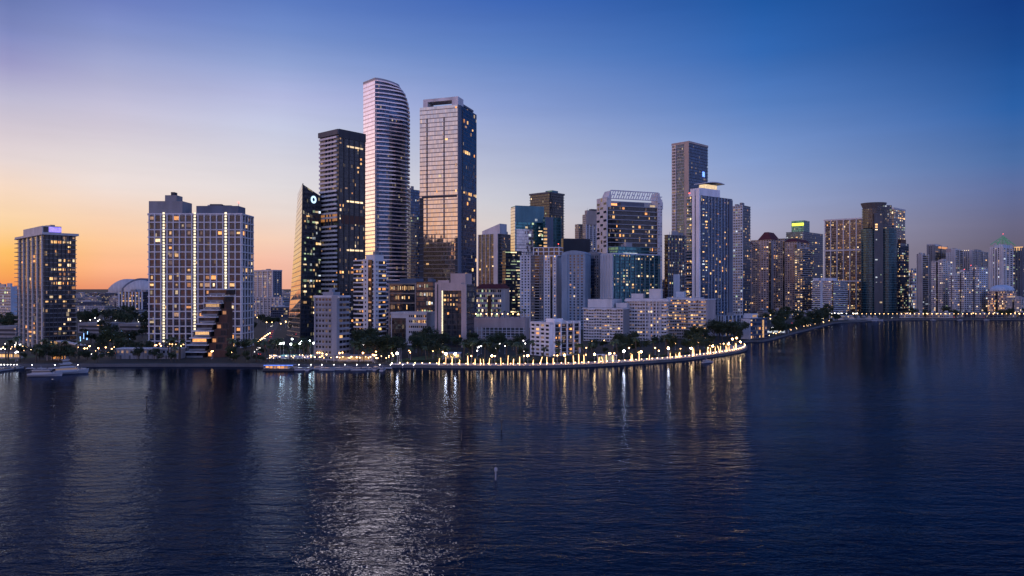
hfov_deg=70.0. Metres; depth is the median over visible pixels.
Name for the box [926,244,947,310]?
island tower
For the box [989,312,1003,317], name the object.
building
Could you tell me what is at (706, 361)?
motor boat
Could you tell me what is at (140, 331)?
leafy tree
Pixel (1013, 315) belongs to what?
building
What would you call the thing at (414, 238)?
slim tower
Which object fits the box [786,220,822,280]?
lime sign tower
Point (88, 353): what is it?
leafy tree
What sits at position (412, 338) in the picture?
leafy tree
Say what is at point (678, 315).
waterfront flats
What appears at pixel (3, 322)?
leafy tree
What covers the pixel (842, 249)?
gridded tower
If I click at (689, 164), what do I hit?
tall tower
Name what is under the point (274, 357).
pool deck
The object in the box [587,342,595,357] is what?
palm tree
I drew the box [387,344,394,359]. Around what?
palm tree
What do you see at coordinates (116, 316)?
leafy tree
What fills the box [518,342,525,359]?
palm tree
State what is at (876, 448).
water
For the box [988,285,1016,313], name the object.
island block
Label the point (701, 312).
waterfront flats
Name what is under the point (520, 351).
leafy tree
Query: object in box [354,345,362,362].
palm tree
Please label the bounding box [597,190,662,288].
lattice framed tower
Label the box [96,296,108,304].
building
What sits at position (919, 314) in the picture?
building
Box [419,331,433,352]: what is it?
leafy tree
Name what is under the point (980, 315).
building
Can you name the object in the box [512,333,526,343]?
leafy tree
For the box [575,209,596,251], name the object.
stepped white tower
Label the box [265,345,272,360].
palm tree
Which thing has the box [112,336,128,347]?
leafy tree
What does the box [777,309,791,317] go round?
leafy tree
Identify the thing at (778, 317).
leafy tree
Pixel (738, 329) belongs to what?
leafy tree
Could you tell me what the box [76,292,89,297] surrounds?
building
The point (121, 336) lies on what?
leafy tree
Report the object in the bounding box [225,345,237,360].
leafy tree
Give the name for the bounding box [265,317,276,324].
leafy tree
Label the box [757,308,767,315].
building
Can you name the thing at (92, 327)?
parking podium
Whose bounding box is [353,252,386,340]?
rounded apartment block
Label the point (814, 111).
sky
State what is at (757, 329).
glass midrise
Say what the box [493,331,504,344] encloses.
leafy tree
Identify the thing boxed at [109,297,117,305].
building
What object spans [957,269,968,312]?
island block
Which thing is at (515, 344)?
palm tree
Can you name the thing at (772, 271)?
red gabled towers
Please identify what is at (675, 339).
leafy tree
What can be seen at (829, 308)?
leafy tree
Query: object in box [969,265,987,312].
island block
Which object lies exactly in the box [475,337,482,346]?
leafy tree
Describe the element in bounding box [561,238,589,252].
dark roofed tower
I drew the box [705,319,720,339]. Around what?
leafy tree
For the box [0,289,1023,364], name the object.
ground
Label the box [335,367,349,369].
motor boat
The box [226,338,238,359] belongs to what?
palm tree
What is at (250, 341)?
palm tree
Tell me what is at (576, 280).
curved roof tower
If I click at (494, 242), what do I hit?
apartment tower
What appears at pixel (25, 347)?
leafy tree
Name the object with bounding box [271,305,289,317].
building
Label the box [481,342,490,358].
palm tree
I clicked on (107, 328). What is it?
leafy tree
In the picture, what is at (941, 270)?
island block
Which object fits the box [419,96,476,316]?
mirror tower
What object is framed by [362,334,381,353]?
leafy tree
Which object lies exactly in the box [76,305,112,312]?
building
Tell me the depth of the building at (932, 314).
1061.88 m
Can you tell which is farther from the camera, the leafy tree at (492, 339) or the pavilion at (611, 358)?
the leafy tree at (492, 339)
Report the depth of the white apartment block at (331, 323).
440.67 m
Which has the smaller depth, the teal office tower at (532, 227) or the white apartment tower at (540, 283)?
the white apartment tower at (540, 283)
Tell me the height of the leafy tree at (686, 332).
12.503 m
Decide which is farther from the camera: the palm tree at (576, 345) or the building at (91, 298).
the building at (91, 298)
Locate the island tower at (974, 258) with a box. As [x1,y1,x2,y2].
[964,249,987,269]
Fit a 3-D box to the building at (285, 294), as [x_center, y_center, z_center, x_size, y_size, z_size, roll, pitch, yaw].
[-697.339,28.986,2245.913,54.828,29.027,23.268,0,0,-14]
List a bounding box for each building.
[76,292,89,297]
[76,300,104,305]
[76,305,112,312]
[85,296,101,300]
[90,292,99,296]
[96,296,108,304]
[103,308,144,318]
[105,292,116,296]
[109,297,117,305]
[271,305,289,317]
[282,293,290,296]
[662,279,664,295]
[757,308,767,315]
[899,312,913,317]
[914,311,924,317]
[926,311,936,317]
[937,311,952,317]
[953,313,963,317]
[963,310,977,316]
[975,312,991,317]
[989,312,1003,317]
[1004,313,1016,317]
[1016,311,1023,317]
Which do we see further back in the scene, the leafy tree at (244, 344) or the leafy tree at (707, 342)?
the leafy tree at (707, 342)
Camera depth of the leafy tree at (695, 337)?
477.25 m
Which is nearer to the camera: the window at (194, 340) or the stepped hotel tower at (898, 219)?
the window at (194, 340)
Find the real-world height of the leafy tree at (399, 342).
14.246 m
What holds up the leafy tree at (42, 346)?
on the ground at (260, 330)
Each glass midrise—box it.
[716,312,743,335]
[740,313,766,338]
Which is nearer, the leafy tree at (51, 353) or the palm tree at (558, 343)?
the leafy tree at (51, 353)
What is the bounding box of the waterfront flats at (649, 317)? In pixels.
[625,289,670,340]
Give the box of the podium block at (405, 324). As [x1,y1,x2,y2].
[390,311,434,344]
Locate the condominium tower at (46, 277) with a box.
[14,225,85,353]
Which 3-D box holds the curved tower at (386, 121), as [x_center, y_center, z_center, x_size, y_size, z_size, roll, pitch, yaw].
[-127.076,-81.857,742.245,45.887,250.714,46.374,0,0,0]
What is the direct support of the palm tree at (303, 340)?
on the ground at (260, 330)
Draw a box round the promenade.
[391,345,745,364]
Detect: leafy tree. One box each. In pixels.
[0,312,13,317]
[0,318,16,325]
[5,312,17,324]
[16,344,27,351]
[21,351,27,360]
[29,343,46,361]
[43,344,59,350]
[47,350,57,361]
[53,347,67,360]
[59,344,76,360]
[67,349,83,361]
[77,311,90,322]
[83,351,90,357]
[84,308,98,321]
[84,333,96,343]
[88,313,95,321]
[92,352,104,362]
[94,339,109,351]
[97,320,111,328]
[97,334,108,345]
[98,325,111,335]
[101,310,118,321]
[101,329,120,348]
[105,349,116,357]
[106,324,118,331]
[107,333,126,341]
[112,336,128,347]
[113,311,125,320]
[115,305,125,311]
[118,313,133,322]
[124,304,135,312]
[126,310,139,322]
[126,331,137,340]
[133,313,147,322]
[133,345,143,360]
[137,328,147,337]
[137,340,150,346]
[140,321,147,333]
[147,347,160,359]
[157,353,163,361]
[167,351,176,358]
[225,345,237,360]
[232,353,239,361]
[240,338,249,350]
[242,350,249,361]
[257,314,264,323]
[260,315,270,323]
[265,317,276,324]
[291,342,302,351]
[300,345,306,352]
[352,328,368,353]
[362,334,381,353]
[366,325,380,349]
[372,343,390,358]
[380,334,397,358]
[386,336,408,358]
[408,334,425,355]
[412,330,424,335]
[414,334,429,354]
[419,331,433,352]
[420,337,440,357]
[422,326,438,338]
[430,331,452,343]
[433,343,450,357]
[435,332,448,344]
[451,336,462,345]
[461,339,477,357]
[467,332,478,339]
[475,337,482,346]
[481,339,492,349]
[485,334,496,341]
[488,345,499,359]
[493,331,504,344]
[500,335,507,346]
[504,339,516,350]
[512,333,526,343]
[518,348,528,356]
[590,338,599,344]
[599,341,607,348]
[613,344,626,355]
[614,333,628,342]
[620,332,633,339]
[625,338,633,349]
[631,330,639,337]
[633,337,650,352]
[652,335,664,347]
[663,333,677,344]
[667,336,678,352]
[680,340,689,351]
[683,330,692,340]
[686,332,705,353]
[689,323,706,338]
[699,336,714,350]
[703,329,709,337]
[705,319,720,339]
[705,334,716,339]
[714,321,730,341]
[724,320,734,338]
[730,325,742,337]
[731,320,749,339]
[760,313,769,319]
[767,309,777,318]
[771,318,784,334]
[772,315,782,321]
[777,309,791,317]
[777,312,787,320]
[779,324,787,331]
[780,306,790,312]
[792,313,802,320]
[794,309,805,315]
[797,319,804,328]
[799,318,808,328]
[806,310,823,325]
[814,307,823,314]
[820,307,829,313]
[823,304,833,310]
[941,305,950,311]
[951,309,959,315]
[1007,308,1014,313]
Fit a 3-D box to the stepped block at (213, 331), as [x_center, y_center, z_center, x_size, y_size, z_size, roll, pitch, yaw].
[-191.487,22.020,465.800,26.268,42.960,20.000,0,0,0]
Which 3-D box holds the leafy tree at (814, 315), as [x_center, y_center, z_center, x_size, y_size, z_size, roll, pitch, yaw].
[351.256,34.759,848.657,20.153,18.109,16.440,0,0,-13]
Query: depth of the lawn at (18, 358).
451.09 m
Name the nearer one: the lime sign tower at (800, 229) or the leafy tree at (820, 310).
the leafy tree at (820, 310)
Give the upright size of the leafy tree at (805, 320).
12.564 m
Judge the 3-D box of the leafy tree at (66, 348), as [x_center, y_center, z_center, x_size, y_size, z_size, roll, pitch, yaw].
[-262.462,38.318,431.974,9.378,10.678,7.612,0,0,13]
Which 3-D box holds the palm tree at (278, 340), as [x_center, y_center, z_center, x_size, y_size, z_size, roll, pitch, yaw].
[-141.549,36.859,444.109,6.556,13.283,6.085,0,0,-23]
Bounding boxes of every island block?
[909,268,916,310]
[931,259,952,311]
[949,272,958,310]
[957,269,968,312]
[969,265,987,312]
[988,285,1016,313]
[1006,296,1023,312]
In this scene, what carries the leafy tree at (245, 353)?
on the ground at (260, 330)
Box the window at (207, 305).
[206,304,218,306]
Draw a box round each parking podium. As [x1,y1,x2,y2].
[0,325,17,337]
[78,322,124,332]
[118,322,147,333]
[474,317,529,340]
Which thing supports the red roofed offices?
on the ground at (260, 330)
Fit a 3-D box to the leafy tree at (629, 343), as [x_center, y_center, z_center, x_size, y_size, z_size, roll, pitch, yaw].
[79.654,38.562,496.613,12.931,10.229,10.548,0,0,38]
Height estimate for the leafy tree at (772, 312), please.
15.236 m
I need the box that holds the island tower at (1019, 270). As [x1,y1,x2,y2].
[1013,247,1023,296]
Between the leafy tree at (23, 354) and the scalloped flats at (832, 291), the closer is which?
the leafy tree at (23, 354)
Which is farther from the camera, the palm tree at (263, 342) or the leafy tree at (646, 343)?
the leafy tree at (646, 343)
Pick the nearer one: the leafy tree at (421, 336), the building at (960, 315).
the leafy tree at (421, 336)
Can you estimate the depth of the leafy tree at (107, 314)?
890.41 m
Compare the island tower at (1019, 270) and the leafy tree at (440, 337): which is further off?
the island tower at (1019, 270)
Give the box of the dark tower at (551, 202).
[529,190,564,238]
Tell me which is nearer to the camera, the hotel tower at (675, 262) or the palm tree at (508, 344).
the palm tree at (508, 344)
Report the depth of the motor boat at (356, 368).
397.16 m
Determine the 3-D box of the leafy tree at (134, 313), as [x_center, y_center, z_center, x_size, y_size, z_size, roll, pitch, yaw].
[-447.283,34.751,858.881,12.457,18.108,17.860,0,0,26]
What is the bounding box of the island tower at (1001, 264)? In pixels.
[990,236,1015,290]
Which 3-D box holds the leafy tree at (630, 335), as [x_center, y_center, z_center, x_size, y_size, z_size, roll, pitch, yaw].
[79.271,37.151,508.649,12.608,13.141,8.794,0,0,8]
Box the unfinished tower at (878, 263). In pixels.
[861,202,896,313]
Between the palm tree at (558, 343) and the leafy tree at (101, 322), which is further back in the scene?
the leafy tree at (101, 322)
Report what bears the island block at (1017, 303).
on the ground at (260, 330)
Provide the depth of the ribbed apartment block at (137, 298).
1157.99 m
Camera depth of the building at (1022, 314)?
1080.14 m
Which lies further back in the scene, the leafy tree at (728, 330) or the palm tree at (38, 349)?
the leafy tree at (728, 330)
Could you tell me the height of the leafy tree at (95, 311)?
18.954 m
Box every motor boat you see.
[294,367,305,370]
[312,366,323,369]
[319,367,334,370]
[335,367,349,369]
[351,366,365,370]
[701,358,713,362]
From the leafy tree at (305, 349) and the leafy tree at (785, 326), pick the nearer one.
the leafy tree at (305, 349)
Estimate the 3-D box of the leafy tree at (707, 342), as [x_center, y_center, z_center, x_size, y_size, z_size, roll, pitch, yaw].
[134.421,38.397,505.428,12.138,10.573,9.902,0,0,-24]
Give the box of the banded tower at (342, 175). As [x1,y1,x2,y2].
[318,129,365,335]
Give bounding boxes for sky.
[0,0,1023,288]
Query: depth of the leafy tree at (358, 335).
479.77 m
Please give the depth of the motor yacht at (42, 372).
372.64 m
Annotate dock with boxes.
[25,367,84,369]
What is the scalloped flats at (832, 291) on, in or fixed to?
on the ground at (260, 330)
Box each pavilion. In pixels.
[0,352,24,358]
[46,353,68,359]
[333,354,375,361]
[443,352,461,358]
[596,354,616,360]
[767,329,787,333]
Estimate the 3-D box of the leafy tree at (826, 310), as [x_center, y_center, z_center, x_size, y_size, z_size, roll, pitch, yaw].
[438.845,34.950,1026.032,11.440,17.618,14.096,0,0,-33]
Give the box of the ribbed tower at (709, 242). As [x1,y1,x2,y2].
[686,182,732,314]
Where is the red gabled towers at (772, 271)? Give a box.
[750,232,809,311]
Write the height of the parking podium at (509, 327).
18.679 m
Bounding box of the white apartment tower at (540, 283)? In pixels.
[520,244,562,320]
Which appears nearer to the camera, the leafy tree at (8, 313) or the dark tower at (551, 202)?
the leafy tree at (8, 313)
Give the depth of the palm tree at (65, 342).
432.62 m
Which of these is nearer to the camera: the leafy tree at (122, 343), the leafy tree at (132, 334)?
the leafy tree at (122, 343)
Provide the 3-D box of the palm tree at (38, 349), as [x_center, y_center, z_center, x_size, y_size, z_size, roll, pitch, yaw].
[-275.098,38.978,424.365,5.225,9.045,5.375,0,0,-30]
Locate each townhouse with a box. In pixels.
[116,347,130,358]
[125,347,138,358]
[134,347,148,358]
[143,347,157,358]
[152,347,164,358]
[161,347,170,358]
[170,347,185,358]
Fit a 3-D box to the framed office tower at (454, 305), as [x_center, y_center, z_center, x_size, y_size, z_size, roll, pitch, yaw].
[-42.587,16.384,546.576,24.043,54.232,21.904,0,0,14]
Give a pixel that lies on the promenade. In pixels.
(686, 356)
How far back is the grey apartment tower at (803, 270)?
1277.52 m
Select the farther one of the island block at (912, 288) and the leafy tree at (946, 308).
the island block at (912, 288)
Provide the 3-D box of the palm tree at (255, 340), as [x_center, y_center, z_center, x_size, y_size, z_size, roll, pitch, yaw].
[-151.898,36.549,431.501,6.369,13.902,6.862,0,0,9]
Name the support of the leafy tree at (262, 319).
on the ground at (260, 330)
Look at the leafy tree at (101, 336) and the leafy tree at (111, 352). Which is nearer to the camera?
the leafy tree at (111, 352)
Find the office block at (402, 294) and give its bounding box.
[388,278,422,334]
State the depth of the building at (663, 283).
1427.78 m
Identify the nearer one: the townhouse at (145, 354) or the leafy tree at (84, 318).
the townhouse at (145, 354)
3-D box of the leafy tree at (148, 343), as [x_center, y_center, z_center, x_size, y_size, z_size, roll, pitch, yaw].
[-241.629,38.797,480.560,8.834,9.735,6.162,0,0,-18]
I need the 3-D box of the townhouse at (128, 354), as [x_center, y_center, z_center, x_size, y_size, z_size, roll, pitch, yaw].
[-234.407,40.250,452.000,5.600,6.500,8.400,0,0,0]
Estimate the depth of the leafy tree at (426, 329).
518.29 m
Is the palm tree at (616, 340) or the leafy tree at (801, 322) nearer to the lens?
the palm tree at (616, 340)
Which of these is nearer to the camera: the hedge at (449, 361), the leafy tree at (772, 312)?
the hedge at (449, 361)
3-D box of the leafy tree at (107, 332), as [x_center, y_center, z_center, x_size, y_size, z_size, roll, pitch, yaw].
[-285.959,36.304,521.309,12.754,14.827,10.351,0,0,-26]
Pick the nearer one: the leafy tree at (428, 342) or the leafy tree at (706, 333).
the leafy tree at (428, 342)
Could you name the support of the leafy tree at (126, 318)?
on the ground at (260, 330)
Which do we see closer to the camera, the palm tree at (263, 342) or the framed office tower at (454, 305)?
the palm tree at (263, 342)
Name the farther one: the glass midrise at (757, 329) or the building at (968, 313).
the building at (968, 313)
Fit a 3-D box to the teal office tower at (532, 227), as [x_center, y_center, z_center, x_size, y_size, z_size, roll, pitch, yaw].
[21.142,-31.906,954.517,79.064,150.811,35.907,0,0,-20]
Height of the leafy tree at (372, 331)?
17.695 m
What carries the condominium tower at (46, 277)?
on the ground at (260, 330)
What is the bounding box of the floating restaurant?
[263,364,295,370]
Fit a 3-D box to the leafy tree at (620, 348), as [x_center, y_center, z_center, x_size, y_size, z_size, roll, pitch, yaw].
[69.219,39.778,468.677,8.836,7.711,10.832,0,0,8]
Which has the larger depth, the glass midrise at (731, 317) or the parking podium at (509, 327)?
the glass midrise at (731, 317)
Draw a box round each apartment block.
[0,283,17,315]
[118,289,147,309]
[254,269,281,296]
[254,297,289,316]
[313,289,350,360]
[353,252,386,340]
[600,242,660,301]
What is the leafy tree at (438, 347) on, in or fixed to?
on the lawn at (422, 358)
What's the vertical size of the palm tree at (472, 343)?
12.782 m
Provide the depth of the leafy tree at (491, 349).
440.84 m
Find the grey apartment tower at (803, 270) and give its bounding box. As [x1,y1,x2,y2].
[794,246,812,310]
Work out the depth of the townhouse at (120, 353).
448.00 m
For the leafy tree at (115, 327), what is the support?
on the ground at (260, 330)
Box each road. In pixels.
[249,321,279,355]
[769,317,1018,328]
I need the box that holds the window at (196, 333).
[195,332,208,334]
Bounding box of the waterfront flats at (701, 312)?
[687,298,715,339]
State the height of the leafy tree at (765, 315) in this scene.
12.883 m
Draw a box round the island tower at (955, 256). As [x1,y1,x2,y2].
[946,248,963,273]
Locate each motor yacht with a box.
[27,367,62,375]
[54,356,88,373]
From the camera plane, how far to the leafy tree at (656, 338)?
527.79 m
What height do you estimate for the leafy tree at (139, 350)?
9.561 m
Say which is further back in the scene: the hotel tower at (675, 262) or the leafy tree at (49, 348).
the hotel tower at (675, 262)
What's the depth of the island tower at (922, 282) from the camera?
1244.69 m
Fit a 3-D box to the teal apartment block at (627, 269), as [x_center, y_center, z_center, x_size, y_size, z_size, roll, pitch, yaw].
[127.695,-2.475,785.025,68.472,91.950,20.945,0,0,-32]
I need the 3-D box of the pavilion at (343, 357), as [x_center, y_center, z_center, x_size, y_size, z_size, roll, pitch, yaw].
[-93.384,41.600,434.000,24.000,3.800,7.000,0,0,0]
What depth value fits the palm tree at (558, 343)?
446.74 m
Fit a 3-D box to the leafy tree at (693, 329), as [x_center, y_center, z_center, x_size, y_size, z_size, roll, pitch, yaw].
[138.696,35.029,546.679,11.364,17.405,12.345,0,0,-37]
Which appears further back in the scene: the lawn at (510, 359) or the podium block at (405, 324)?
the podium block at (405, 324)
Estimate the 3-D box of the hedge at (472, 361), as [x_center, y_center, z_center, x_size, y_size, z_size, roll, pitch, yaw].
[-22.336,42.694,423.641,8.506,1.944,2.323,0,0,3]
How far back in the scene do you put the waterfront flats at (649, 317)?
604.79 m
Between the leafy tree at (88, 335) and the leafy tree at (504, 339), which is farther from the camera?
the leafy tree at (88, 335)
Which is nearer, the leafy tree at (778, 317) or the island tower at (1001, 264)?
the leafy tree at (778, 317)
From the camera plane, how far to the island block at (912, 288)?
1354.36 m
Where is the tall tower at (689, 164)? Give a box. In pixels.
[671,141,707,234]
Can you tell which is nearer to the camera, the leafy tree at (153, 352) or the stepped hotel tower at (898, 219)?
the leafy tree at (153, 352)
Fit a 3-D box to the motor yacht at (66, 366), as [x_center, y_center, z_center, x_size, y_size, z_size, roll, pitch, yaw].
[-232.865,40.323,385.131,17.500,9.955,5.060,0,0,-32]
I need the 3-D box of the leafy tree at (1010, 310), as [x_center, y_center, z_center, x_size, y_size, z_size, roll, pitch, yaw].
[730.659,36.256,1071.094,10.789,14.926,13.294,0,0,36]
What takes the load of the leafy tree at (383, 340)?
on the ground at (260, 330)
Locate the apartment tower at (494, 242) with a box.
[478,224,510,285]
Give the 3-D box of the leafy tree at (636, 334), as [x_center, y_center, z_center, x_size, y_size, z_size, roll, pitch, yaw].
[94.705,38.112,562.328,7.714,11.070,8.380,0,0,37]
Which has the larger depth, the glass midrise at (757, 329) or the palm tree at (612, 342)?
the glass midrise at (757, 329)
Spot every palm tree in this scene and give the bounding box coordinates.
[3,345,10,359]
[5,339,14,361]
[11,336,22,350]
[14,344,25,361]
[34,347,42,362]
[60,340,70,361]
[73,340,83,358]
[162,339,170,358]
[168,339,176,360]
[176,343,183,359]
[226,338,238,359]
[247,339,254,356]
[250,338,260,361]
[259,340,268,361]
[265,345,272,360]
[270,339,278,359]
[274,338,283,358]
[297,338,308,359]
[304,341,310,359]
[350,341,359,353]
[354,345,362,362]
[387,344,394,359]
[442,346,450,359]
[459,342,467,359]
[468,340,478,359]
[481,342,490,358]
[502,342,510,359]
[512,342,520,361]
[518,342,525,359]
[527,340,535,356]
[554,341,563,358]
[574,343,581,358]
[577,343,585,358]
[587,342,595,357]
[608,341,615,353]
[614,339,619,356]
[631,337,638,354]
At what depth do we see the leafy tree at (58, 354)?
433.13 m
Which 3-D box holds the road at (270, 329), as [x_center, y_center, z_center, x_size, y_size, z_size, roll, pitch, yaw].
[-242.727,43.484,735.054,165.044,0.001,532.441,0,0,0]
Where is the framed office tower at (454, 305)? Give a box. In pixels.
[435,273,473,347]
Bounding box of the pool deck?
[266,355,312,358]
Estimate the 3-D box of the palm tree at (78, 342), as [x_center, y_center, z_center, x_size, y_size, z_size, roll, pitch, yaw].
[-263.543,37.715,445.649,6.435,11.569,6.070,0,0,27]
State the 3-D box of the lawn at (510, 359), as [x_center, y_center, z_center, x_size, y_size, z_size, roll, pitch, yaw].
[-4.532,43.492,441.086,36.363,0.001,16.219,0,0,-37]
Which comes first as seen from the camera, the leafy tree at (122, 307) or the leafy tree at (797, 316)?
the leafy tree at (797, 316)
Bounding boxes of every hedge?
[403,359,416,362]
[417,360,430,362]
[430,360,442,362]
[443,360,456,362]
[466,360,479,362]
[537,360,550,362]
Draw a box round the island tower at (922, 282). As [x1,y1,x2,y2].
[916,253,928,311]
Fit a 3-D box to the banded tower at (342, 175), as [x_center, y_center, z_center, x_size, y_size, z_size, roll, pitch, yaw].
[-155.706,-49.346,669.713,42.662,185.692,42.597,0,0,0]
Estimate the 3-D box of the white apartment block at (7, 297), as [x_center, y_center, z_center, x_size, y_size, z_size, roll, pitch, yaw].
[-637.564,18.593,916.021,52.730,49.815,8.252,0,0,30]
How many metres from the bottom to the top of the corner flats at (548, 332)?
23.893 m
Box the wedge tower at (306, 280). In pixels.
[286,183,320,337]
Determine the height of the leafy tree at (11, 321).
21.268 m
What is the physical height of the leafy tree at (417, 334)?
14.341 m
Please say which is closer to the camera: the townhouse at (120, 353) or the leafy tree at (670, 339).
the townhouse at (120, 353)
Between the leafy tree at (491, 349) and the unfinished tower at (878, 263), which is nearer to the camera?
the leafy tree at (491, 349)
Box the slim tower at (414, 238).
[408,186,419,277]
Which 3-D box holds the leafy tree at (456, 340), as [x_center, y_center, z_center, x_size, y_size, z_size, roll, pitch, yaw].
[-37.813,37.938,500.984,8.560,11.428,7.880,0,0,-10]
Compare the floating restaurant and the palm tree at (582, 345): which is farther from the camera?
the palm tree at (582, 345)
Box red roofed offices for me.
[477,284,510,316]
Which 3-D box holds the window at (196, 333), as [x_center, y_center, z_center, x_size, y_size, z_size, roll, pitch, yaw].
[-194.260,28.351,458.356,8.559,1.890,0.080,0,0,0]
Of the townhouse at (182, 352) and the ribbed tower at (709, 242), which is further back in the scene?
the ribbed tower at (709, 242)
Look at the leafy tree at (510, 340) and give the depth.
508.43 m
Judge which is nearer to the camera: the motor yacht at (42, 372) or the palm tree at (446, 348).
the motor yacht at (42, 372)
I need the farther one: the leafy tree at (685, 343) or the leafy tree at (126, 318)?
the leafy tree at (126, 318)
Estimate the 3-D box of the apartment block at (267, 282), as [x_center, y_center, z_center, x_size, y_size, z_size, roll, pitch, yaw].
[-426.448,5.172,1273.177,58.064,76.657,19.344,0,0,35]
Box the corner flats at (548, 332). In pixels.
[530,318,580,356]
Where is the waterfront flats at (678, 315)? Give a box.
[667,292,704,338]
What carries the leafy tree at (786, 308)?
on the ground at (260, 330)
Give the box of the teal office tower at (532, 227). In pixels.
[502,205,560,316]
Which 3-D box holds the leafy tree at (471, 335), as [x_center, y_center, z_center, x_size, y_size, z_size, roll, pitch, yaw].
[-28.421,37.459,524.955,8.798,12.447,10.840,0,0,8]
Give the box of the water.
[0,320,1023,575]
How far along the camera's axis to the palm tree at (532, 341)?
439.92 m
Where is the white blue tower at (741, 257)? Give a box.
[733,203,750,314]
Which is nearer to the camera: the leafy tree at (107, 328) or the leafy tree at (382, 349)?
the leafy tree at (382, 349)
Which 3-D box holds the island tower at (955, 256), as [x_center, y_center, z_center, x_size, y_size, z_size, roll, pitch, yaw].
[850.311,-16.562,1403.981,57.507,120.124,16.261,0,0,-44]
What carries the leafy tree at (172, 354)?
on the ground at (260, 330)
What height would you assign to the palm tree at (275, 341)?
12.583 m
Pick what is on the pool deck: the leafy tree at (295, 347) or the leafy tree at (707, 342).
the leafy tree at (295, 347)
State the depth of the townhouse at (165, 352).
448.00 m
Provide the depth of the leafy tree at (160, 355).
431.33 m
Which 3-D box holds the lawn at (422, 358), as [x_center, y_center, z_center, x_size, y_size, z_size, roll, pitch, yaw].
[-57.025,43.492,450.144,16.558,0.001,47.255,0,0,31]
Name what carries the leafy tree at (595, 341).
on the ground at (260, 330)
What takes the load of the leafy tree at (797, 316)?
on the ground at (260, 330)
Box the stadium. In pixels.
[108,278,147,292]
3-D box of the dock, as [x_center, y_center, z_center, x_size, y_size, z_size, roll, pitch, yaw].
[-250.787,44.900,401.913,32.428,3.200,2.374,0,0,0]
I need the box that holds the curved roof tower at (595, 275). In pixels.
[588,251,601,298]
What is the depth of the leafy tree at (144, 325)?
684.77 m
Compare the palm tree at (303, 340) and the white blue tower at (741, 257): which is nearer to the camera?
the palm tree at (303, 340)
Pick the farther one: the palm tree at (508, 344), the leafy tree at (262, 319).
the leafy tree at (262, 319)
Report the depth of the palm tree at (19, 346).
427.88 m
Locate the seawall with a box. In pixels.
[0,319,1023,367]
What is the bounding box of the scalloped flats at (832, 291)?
[811,278,847,313]
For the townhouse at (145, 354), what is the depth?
448.00 m
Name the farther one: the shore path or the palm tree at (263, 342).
the palm tree at (263, 342)
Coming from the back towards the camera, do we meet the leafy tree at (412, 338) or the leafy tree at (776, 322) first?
the leafy tree at (776, 322)
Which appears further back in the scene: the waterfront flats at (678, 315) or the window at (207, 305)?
the waterfront flats at (678, 315)
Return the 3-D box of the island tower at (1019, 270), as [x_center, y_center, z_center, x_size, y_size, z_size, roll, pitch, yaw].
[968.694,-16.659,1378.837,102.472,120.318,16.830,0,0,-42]
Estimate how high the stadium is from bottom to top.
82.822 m
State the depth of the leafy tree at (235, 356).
426.73 m
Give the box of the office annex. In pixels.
[416,278,435,310]
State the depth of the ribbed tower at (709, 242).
772.64 m
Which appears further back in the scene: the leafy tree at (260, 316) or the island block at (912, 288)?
the island block at (912, 288)
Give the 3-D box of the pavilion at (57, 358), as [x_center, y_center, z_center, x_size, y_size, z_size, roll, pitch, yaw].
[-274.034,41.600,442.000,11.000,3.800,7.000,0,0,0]
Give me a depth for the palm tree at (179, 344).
439.64 m
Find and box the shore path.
[0,363,384,364]
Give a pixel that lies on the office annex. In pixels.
(425, 296)
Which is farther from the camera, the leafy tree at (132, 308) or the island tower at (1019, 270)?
the island tower at (1019, 270)
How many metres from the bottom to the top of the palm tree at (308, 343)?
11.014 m
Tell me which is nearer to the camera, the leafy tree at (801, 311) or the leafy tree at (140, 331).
the leafy tree at (140, 331)
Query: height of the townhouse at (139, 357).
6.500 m
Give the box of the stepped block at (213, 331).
[185,289,236,357]
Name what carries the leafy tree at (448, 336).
on the ground at (260, 330)
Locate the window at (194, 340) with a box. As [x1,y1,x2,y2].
[193,339,205,341]
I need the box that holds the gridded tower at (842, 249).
[824,218,861,311]
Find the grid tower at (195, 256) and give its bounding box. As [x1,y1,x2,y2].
[147,192,253,347]
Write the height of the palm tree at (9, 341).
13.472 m
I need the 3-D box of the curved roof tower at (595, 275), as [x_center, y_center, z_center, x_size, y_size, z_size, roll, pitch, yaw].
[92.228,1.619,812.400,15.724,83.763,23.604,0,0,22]
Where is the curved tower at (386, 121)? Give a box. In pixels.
[363,78,409,331]
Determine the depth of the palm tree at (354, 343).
443.15 m
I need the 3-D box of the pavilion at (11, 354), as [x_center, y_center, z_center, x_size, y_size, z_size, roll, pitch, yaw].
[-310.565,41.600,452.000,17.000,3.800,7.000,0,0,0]
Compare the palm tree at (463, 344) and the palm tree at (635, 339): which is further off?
the palm tree at (635, 339)
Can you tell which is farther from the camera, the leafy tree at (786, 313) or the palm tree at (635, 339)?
the leafy tree at (786, 313)
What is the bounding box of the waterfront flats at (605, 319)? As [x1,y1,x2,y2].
[582,299,630,340]
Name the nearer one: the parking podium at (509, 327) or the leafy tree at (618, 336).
the leafy tree at (618, 336)
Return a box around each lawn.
[0,356,37,359]
[388,355,441,362]
[482,357,532,361]
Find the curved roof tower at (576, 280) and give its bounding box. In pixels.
[562,250,590,328]
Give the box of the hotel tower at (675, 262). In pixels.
[664,231,685,297]
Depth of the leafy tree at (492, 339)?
516.13 m
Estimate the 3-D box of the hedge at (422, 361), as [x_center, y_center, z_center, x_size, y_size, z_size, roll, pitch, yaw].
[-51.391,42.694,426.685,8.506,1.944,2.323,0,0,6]
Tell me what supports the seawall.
on the ground at (260, 330)
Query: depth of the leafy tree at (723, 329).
593.83 m
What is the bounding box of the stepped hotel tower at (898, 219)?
[892,208,908,310]
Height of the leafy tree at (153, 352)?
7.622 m

